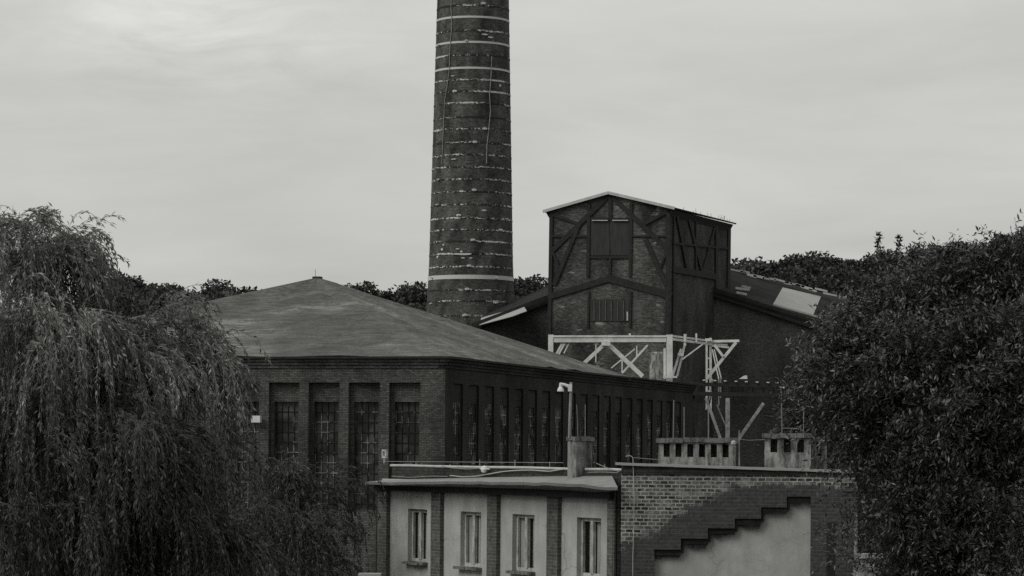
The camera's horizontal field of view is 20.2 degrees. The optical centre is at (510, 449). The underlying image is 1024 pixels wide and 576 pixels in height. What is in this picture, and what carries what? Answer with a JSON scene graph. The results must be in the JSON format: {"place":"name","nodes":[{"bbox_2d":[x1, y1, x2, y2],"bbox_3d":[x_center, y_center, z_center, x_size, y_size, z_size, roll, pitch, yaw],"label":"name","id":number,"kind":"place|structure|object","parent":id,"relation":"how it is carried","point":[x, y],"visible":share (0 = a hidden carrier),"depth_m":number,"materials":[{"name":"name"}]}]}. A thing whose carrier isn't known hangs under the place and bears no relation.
{"place":"outdoors","nodes":[
{"label":"outdoors","id":0,"kind":"place"},
{"bbox_2d":[0,0,1023,330],"label":"sky","id":1,"kind":"structure","parent":0,"point":[263,144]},
{"bbox_2d":[649,352,664,380],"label":"concrete pier","id":2,"kind":"structure","parent":0,"point":[655,365],"depth_m":183.57,"materials":[{"name":"paint"}]},
{"bbox_2d":[691,380,786,442],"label":"pipe bridge","id":3,"kind":"structure","parent":0,"point":[732,393],"depth_m":176.00,"materials":[{"name":"metal"}]},
{"bbox_2d":[756,350,863,468],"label":"dark shrub","id":4,"kind":"object","parent":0,"point":[786,422],"visible":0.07,"depth_m":71.70,"materials":[{"name":"black plant"}]},
{"bbox_2d":[855,553,906,575],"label":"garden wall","id":5,"kind":"structure","parent":0,"point":[862,557],"depth_m":56.00,"materials":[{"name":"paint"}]},
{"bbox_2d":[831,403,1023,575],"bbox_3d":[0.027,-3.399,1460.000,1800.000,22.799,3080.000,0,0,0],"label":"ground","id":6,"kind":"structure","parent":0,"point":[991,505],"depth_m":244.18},
{"bbox_2d":[28,287,145,312],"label":"tree","id":7,"kind":"object","parent":6,"relation":"on","point":[134,292],"depth_m":271.95,"materials":[{"name":"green plant"}]},
{"bbox_2d":[75,281,158,320],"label":"tree","id":8,"kind":"object","parent":6,"relation":"on","point":[126,310],"visible":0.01,"depth_m":260.63,"materials":[{"name":"black plant"}]},
{"bbox_2d":[106,271,133,288],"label":"tree","id":9,"kind":"object","parent":6,"relation":"on","point":[131,286],"depth_m":301.00,"materials":[{"name":"black plant"}]},
{"bbox_2d":[108,277,138,293],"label":"tree","id":10,"kind":"object","parent":6,"relation":"on","point":[126,286],"visible":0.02,"depth_m":294.15,"materials":[{"name":"black plant"}]},
{"bbox_2d":[117,291,151,312],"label":"tree","id":11,"kind":"object","parent":6,"relation":"on","point":[138,297],"visible":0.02,"depth_m":264.69,"materials":[{"name":"black plant"}]},
{"bbox_2d":[0,203,273,575],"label":"weeping willow","id":12,"kind":"object","parent":6,"relation":"on","point":[37,357],"visible":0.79,"depth_m":49.35,"materials":[{"name":"grey plant"}]},
{"bbox_2d":[122,274,159,289],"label":"tree","id":13,"kind":"object","parent":6,"relation":"on","point":[136,283],"visible":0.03,"depth_m":306.46,"materials":[{"name":"black plant"}]},
{"bbox_2d":[128,290,163,306],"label":"tree","id":14,"kind":"object","parent":6,"relation":"on","point":[142,296],"visible":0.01,"depth_m":273.54,"materials":[{"name":"black plant"}]},
{"bbox_2d":[137,288,158,296],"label":"tree","id":15,"kind":"object","parent":6,"relation":"on","point":[146,291],"visible":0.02,"depth_m":293.91,"materials":[{"name":"black plant"}]},
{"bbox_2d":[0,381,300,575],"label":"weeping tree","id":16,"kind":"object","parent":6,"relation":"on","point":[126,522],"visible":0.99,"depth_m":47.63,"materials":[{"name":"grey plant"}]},
{"bbox_2d":[148,291,175,307],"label":"tree","id":17,"kind":"object","parent":6,"relation":"on","point":[162,298],"visible":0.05,"depth_m":276.09,"materials":[{"name":"black plant"}]},
{"bbox_2d":[147,282,178,299],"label":"tree","id":18,"kind":"object","parent":6,"relation":"on","point":[155,285],"visible":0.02,"depth_m":296.74,"materials":[{"name":"black plant"}]},
{"bbox_2d":[144,291,188,310],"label":"tree","id":19,"kind":"object","parent":6,"relation":"on","point":[152,301],"visible":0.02,"depth_m":274.06,"materials":[{"name":"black plant"}]},
{"bbox_2d":[144,284,191,299],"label":"tree","id":20,"kind":"object","parent":6,"relation":"on","point":[171,288],"visible":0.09,"depth_m":293.92,"materials":[{"name":"black plant"}]},
{"bbox_2d":[149,294,202,308],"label":"tree","id":21,"kind":"object","parent":6,"relation":"on","point":[200,298],"depth_m":271.78,"materials":[{"name":"black plant"}]},
{"bbox_2d":[198,284,236,300],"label":"tree","id":22,"kind":"object","parent":6,"relation":"on","point":[208,295],"visible":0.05,"depth_m":287.96,"materials":[{"name":"black plant"}]},
{"bbox_2d":[199,278,236,294],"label":"tree","id":23,"kind":"object","parent":6,"relation":"on","point":[216,281],"visible":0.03,"depth_m":299.92,"materials":[{"name":"black plant"}]},
{"bbox_2d":[210,292,232,299],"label":"tree","id":24,"kind":"object","parent":6,"relation":"on","point":[221,295],"depth_m":265.61,"materials":[{"name":"black plant"}]},
{"bbox_2d":[220,288,251,295],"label":"tree","id":25,"kind":"object","parent":6,"relation":"on","point":[243,290],"depth_m":267.53,"materials":[{"name":"black plant"}]},
{"bbox_2d":[230,285,260,294],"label":"tree","id":26,"kind":"object","parent":6,"relation":"on","point":[249,287],"depth_m":290.05,"materials":[{"name":"black plant"}]},
{"bbox_2d":[206,439,390,575],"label":"weeping shrub","id":27,"kind":"object","parent":6,"relation":"on","point":[311,532],"visible":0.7,"depth_m":65.33,"materials":[{"name":"grey plant"}]},
{"bbox_2d":[0,271,697,575],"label":"brick hall","id":28,"kind":"structure","parent":6,"relation":"on","point":[355,378],"depth_m":130.26,"materials":[{"name":"grey brick"}]},
{"bbox_2d":[197,401,219,502],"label":"window","id":29,"kind":"structure","parent":28,"relation":"in","point":[199,401],"depth_m":129.03,"materials":[{"name":"black glass"}]},
{"bbox_2d":[236,401,258,507],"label":"window","id":30,"kind":"structure","parent":28,"relation":"in","point":[255,403],"depth_m":128.44,"materials":[{"name":"black glass"}]},
{"bbox_2d":[251,416,261,422],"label":"floodlight","id":31,"kind":"object","parent":28,"relation":"attached to","point":[256,419],"visible":0.95,"depth_m":127.36,"materials":[{"name":"white paint"}]},
{"bbox_2d":[275,402,298,501],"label":"window","id":32,"kind":"structure","parent":28,"relation":"in","point":[287,413],"depth_m":127.97,"materials":[{"name":"black glass"}]},
{"bbox_2d":[315,402,338,509],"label":"window","id":33,"kind":"structure","parent":28,"relation":"in","point":[326,432],"depth_m":127.44,"materials":[{"name":"black glass"}]},
{"bbox_2d":[355,402,378,509],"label":"window","id":34,"kind":"structure","parent":28,"relation":"in","point":[367,413],"depth_m":126.94,"materials":[{"name":"black glass"}]},
{"bbox_2d":[396,402,418,464],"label":"window","id":35,"kind":"structure","parent":28,"relation":"in","point":[407,413],"depth_m":126.44,"materials":[{"name":"black glass"}]},
{"bbox_2d":[453,403,459,465],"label":"window","id":36,"kind":"structure","parent":28,"relation":"in","point":[456,406],"depth_m":127.47,"materials":[{"name":"black glass"}]},
{"bbox_2d":[469,404,475,465],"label":"window","id":37,"kind":"structure","parent":28,"relation":"in","point":[472,407],"depth_m":129.79,"materials":[{"name":"black glass"}]},
{"bbox_2d":[485,405,490,465],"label":"window","id":38,"kind":"structure","parent":28,"relation":"in","point":[487,407],"depth_m":132.32,"materials":[{"name":"black glass"}]},
{"bbox_2d":[500,405,505,465],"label":"window","id":39,"kind":"structure","parent":28,"relation":"in","point":[502,408],"depth_m":134.73,"materials":[{"name":"black glass"}]},
{"bbox_2d":[514,406,519,465],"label":"window","id":40,"kind":"structure","parent":28,"relation":"in","point":[517,415],"depth_m":137.19,"materials":[{"name":"black glass"}]},
{"bbox_2d":[528,407,533,469],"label":"window","id":41,"kind":"structure","parent":28,"relation":"in","point":[531,409],"depth_m":139.59,"materials":[{"name":"black glass"}]},
{"bbox_2d":[542,408,547,466],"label":"window","id":42,"kind":"structure","parent":28,"relation":"in","point":[544,410],"depth_m":141.92,"materials":[{"name":"black glass"}]},
{"bbox_2d":[555,409,559,466],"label":"window","id":43,"kind":"structure","parent":28,"relation":"in","point":[557,444],"depth_m":144.33,"materials":[{"name":"black glass"}]},
{"bbox_2d":[568,410,572,435],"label":"window","id":44,"kind":"structure","parent":28,"relation":"in","point":[568,410],"depth_m":147.04,"materials":[{"name":"black glass"}]},
{"bbox_2d":[580,410,584,435],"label":"window","id":45,"kind":"structure","parent":28,"relation":"in","point":[582,415],"depth_m":149.21,"materials":[{"name":"black glass"}]},
{"bbox_2d":[592,411,596,467],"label":"window","id":46,"kind":"structure","parent":28,"relation":"in","point":[594,413],"depth_m":151.63,"materials":[{"name":"black glass"}]},
{"bbox_2d":[604,412,607,467],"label":"window","id":47,"kind":"structure","parent":28,"relation":"in","point":[605,413],"depth_m":154.02,"materials":[{"name":"black glass"}]},
{"bbox_2d":[615,413,618,467],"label":"window","id":48,"kind":"structure","parent":28,"relation":"in","point":[616,414],"depth_m":156.41,"materials":[{"name":"black glass"}]},
{"bbox_2d":[626,413,629,462],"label":"window","id":49,"kind":"structure","parent":28,"relation":"in","point":[627,414],"depth_m":158.83,"materials":[{"name":"black glass"}]},
{"bbox_2d":[636,414,639,462],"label":"window","id":50,"kind":"structure","parent":28,"relation":"in","point":[637,415],"depth_m":161.17,"materials":[{"name":"black glass"}]},
{"bbox_2d":[646,415,649,463],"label":"window","id":51,"kind":"structure","parent":28,"relation":"in","point":[647,436],"depth_m":163.51,"materials":[{"name":"black glass"}]},
{"bbox_2d":[656,415,659,463],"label":"window","id":52,"kind":"structure","parent":28,"relation":"in","point":[658,416],"depth_m":165.76,"materials":[{"name":"black glass"}]},
{"bbox_2d":[666,416,668,437],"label":"window","id":53,"kind":"structure","parent":28,"relation":"in","point":[667,417],"depth_m":168.45,"materials":[{"name":"black glass"}]},
{"bbox_2d":[675,416,678,437],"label":"window","id":54,"kind":"structure","parent":28,"relation":"in","point":[677,417],"depth_m":170.84,"materials":[{"name":"black glass"}]},
{"bbox_2d":[342,280,379,296],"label":"tree","id":55,"kind":"object","parent":6,"relation":"on","point":[366,286],"visible":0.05,"depth_m":296.77,"materials":[{"name":"black plant"}]},
{"bbox_2d":[358,573,381,575],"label":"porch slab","id":56,"kind":"structure","parent":6,"relation":"on","point":[369,574],"depth_m":64.00,"materials":[{"name":"grey concrete"}]},
{"bbox_2d":[376,290,427,307],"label":"tree","id":57,"kind":"object","parent":6,"relation":"on","point":[389,295],"visible":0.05,"depth_m":288.26,"materials":[{"name":"black plant"}]},
{"bbox_2d":[388,282,427,310],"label":"tree","id":58,"kind":"object","parent":6,"relation":"on","point":[412,292],"visible":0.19,"depth_m":288.92,"materials":[{"name":"black plant"}]},
{"bbox_2d":[395,281,426,301],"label":"tree","id":59,"kind":"object","parent":6,"relation":"on","point":[417,283],"visible":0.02,"depth_m":290.98,"materials":[{"name":"black plant"}]},
{"bbox_2d":[406,301,426,310],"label":"tree","id":60,"kind":"object","parent":6,"relation":"on","point":[420,304],"visible":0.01,"depth_m":278.12,"materials":[{"name":"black plant"}]},
{"bbox_2d":[426,0,513,325],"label":"industrial chimney","id":61,"kind":"object","parent":6,"relation":"on","point":[470,277],"visible":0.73,"depth_m":212.43,"materials":[{"name":"brick"}]},
{"bbox_2d":[514,276,531,298],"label":"tree","id":62,"kind":"object","parent":6,"relation":"on","point":[517,280],"visible":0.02,"depth_m":292.31,"materials":[{"name":"black plant"}]},
{"bbox_2d":[514,274,547,296],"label":"tree","id":63,"kind":"object","parent":6,"relation":"on","point":[534,283],"visible":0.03,"depth_m":285.61,"materials":[{"name":"black plant"}]},
{"bbox_2d":[542,191,735,442],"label":"framed tower","id":64,"kind":"structure","parent":6,"relation":"on","point":[620,264],"depth_m":191.97,"materials":[{"name":"brick"}]},
{"bbox_2d":[590,299,628,320],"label":"window","id":65,"kind":"structure","parent":64,"relation":"in","point":[600,309],"depth_m":191.49,"materials":[{"name":"metal"}]},
{"bbox_2d":[548,333,764,466],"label":"timber trestle","id":66,"kind":"object","parent":6,"relation":"on","point":[668,369],"visible":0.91,"depth_m":180.53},
{"bbox_2d":[470,269,857,468],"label":"gabled shed","id":67,"kind":"structure","parent":6,"relation":"on","point":[760,318],"depth_m":199.00,"materials":[{"name":"brick"}]},
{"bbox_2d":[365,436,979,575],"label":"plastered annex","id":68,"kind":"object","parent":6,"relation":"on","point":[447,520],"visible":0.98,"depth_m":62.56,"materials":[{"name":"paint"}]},
{"bbox_2d":[382,450,387,462],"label":"wall lamp","id":69,"kind":"object","parent":68,"relation":"attached to","point":[386,454],"depth_m":68.48,"materials":[{"name":"metal"}]},
{"bbox_2d":[401,509,427,564],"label":"window","id":70,"kind":"structure","parent":68,"relation":"in","point":[420,560],"depth_m":66.37,"materials":[{"name":"paint"}]},
{"bbox_2d":[453,512,481,570],"bbox_3d":[-0.866,2.016,63.879,0.370,1.286,1.140,0,0,-27],"label":"window","id":71,"kind":"structure","parent":68,"relation":"in","point":[471,518],"depth_m":63.97,"materials":[{"name":"paint"}]},
{"bbox_2d":[479,466,489,472],"bbox_3d":[-0.579,0.431,63.852,0.166,0.170,0.465,0,0,-13],"label":"dome lamp","id":72,"kind":"object","parent":68,"relation":"attached to","point":[484,469],"visible":1,"depth_m":63.80,"materials":[{"name":"white paint"}]},
{"bbox_2d":[505,514,534,574],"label":"window","id":73,"kind":"structure","parent":68,"relation":"in","point":[523,521],"depth_m":61.88,"materials":[{"name":"paint"}]},
{"bbox_2d":[557,382,572,437],"bbox_3d":[1.125,-0.828,60.000,0.321,1.175,0.146,0,0,0],"label":"post lamp","id":74,"kind":"object","parent":68,"relation":"on","point":[568,386],"visible":1,"depth_m":59.97,"materials":[{"name":"grey metal"}]},
{"bbox_2d":[585,404,585,435],"bbox_3d":[1.558,-0.589,60.200,0.022,0.722,0.017,0,0,0],"label":"lightning rod","id":75,"kind":"object","parent":68,"relation":"on","point":[585,419],"visible":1,"depth_m":60.19,"materials":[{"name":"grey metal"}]},
{"bbox_2d":[581,517,600,575],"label":"window","id":76,"kind":"structure","parent":68,"relation":"in","point":[592,572],"depth_m":59.10,"materials":[{"name":"paint"}]},
{"bbox_2d":[615,433,857,575],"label":"stepped annex","id":77,"kind":"object","parent":6,"relation":"on","point":[704,507],"visible":0.91,"depth_m":57.36,"materials":[{"name":"brick"}]},
{"bbox_2d":[673,400,673,438],"bbox_3d":[3.347,-0.625,59.200,0.023,0.803,0.017,0,0,0],"label":"lightning rod","id":78,"kind":"object","parent":77,"relation":"on","point":[673,419],"visible":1,"depth_m":59.19,"materials":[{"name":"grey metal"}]},
{"bbox_2d":[684,407,684,438],"bbox_3d":[3.564,-0.553,59.200,0.022,0.658,0.017,0,0,0],"label":"lightning rod","id":79,"kind":"object","parent":77,"relation":"on","point":[684,422],"visible":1,"depth_m":59.20,"materials":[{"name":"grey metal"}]},
{"bbox_2d":[708,404,708,439],"bbox_3d":[4.064,-0.566,59.200,0.022,0.737,0.017,0,0,0],"label":"lightning rod","id":80,"kind":"object","parent":77,"relation":"on","point":[708,421],"visible":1,"depth_m":59.19,"materials":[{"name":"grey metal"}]},
{"bbox_2d":[731,257,758,269],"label":"tree","id":81,"kind":"object","parent":6,"relation":"on","point":[735,266],"visible":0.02,"depth_m":298.92,"materials":[{"name":"black plant"}]},
{"bbox_2d":[741,259,773,277],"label":"tree","id":82,"kind":"object","parent":6,"relation":"on","point":[756,268],"visible":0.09,"depth_m":291.47,"materials":[{"name":"black plant"}]},
{"bbox_2d":[763,254,818,281],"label":"tree","id":83,"kind":"object","parent":6,"relation":"on","point":[781,268],"visible":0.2,"depth_m":289.58,"materials":[{"name":"black plant"}]},
{"bbox_2d":[783,268,818,286],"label":"tree","id":84,"kind":"object","parent":6,"relation":"on","point":[805,278],"visible":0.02,"depth_m":278.10,"materials":[{"name":"black plant"}]},
{"bbox_2d":[788,253,824,277],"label":"tree","id":85,"kind":"object","parent":6,"relation":"on","point":[794,254],"visible":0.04,"depth_m":292.46,"materials":[{"name":"black plant"}]},
{"bbox_2d":[776,274,848,295],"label":"tree","id":86,"kind":"object","parent":6,"relation":"on","point":[826,285],"visible":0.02,"depth_m":266.94,"materials":[{"name":"black plant"}]},
{"bbox_2d":[803,251,834,261],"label":"tree","id":87,"kind":"object","parent":6,"relation":"on","point":[826,255],"visible":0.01,"depth_m":299.62,"materials":[{"name":"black plant"}]},
{"bbox_2d":[806,265,855,291],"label":"tree","id":88,"kind":"object","parent":6,"relation":"on","point":[839,272],"visible":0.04,"depth_m":278.15,"materials":[{"name":"black plant"}]},
{"bbox_2d":[814,260,860,276],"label":"tree","id":89,"kind":"object","parent":6,"relation":"on","point":[821,269],"visible":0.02,"depth_m":291.28,"materials":[{"name":"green plant"}]},
{"bbox_2d":[812,257,874,277],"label":"tree","id":90,"kind":"object","parent":6,"relation":"on","point":[817,261],"visible":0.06,"depth_m":294.45,"materials":[{"name":"black plant"}]},
{"bbox_2d":[844,258,861,267],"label":"tree","id":91,"kind":"object","parent":6,"relation":"on","point":[850,260],"visible":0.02,"depth_m":305.58,"materials":[{"name":"black plant"}]},
{"bbox_2d":[828,256,883,274],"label":"tree","id":92,"kind":"object","parent":6,"relation":"on","point":[840,262],"visible":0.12,"depth_m":294.72,"materials":[{"name":"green plant"}]},
{"bbox_2d":[844,270,867,284],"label":"tree","id":93,"kind":"object","parent":6,"relation":"on","point":[857,273],"visible":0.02,"depth_m":279.01,"materials":[{"name":"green plant"}]},
{"bbox_2d":[828,272,892,296],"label":"tree","id":94,"kind":"object","parent":6,"relation":"on","point":[846,279],"visible":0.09,"depth_m":270.04,"materials":[{"name":"black plant"}]},
{"bbox_2d":[863,252,886,266],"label":"tree","id":95,"kind":"object","parent":6,"relation":"on","point":[869,256],"visible":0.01,"depth_m":304.20,"materials":[{"name":"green plant"}]},
{"bbox_2d":[871,232,884,265],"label":"tree","id":96,"kind":"object","parent":6,"relation":"on","point":[878,241],"visible":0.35,"depth_m":299.96,"materials":[{"name":"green plant"}]},
{"bbox_2d":[827,467,932,485],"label":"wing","id":97,"kind":"structure","parent":6,"relation":"on","point":[861,474],"depth_m":63.00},
{"bbox_2d":[855,265,908,299],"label":"tree","id":98,"kind":"object","parent":6,"relation":"on","point":[872,277],"visible":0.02,"depth_m":266.41,"materials":[{"name":"black plant"}]},
{"bbox_2d":[873,248,897,262],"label":"tree","id":99,"kind":"object","parent":6,"relation":"on","point":[884,253],"visible":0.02,"depth_m":301.12,"materials":[{"name":"black plant"}]},
{"bbox_2d":[762,208,1023,575],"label":"leafy tree","id":100,"kind":"object","parent":6,"relation":"on","point":[920,384],"visible":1,"depth_m":41.32,"materials":[{"name":"grey plant"}]},
{"bbox_2d":[879,249,906,275],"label":"tree","id":101,"kind":"object","parent":6,"relation":"on","point":[891,260],"visible":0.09,"depth_m":296.32,"materials":[{"name":"black plant"}]},
{"bbox_2d":[895,234,903,254],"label":"tree","id":102,"kind":"object","parent":6,"relation":"on","point":[898,241],"visible":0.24,"depth_m":299.96,"materials":[{"name":"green plant"}]},
{"bbox_2d":[882,249,936,273],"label":"tree","id":103,"kind":"object","parent":6,"relation":"on","point":[897,262],"visible":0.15,"depth_m":296.15,"materials":[{"name":"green plant"}]},
{"bbox_2d":[905,243,924,256],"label":"tree","id":104,"kind":"object","parent":6,"relation":"on","point":[916,246],"visible":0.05,"depth_m":300.21,"materials":[{"name":"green plant"}]},
{"bbox_2d":[895,249,948,267],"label":"tree","id":105,"kind":"object","parent":6,"relation":"on","point":[910,255],"visible":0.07,"depth_m":295.10,"materials":[{"name":"black plant"}]},
{"bbox_2d":[928,245,956,260],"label":"tree","id":106,"kind":"object","parent":6,"relation":"on","point":[940,253],"visible":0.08,"depth_m":297.52,"materials":[{"name":"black plant"}]},
{"bbox_2d":[947,240,989,257],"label":"tree","id":107,"kind":"object","parent":6,"relation":"on","point":[958,242],"visible":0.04,"depth_m":297.43,"materials":[{"name":"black plant"}]},
{"bbox_2d":[989,234,1019,261],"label":"tree","id":108,"kind":"object","parent":6,"relation":"on","point":[1000,237],"visible":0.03,"depth_m":294.15,"materials":[{"name":"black plant"}]}
]}

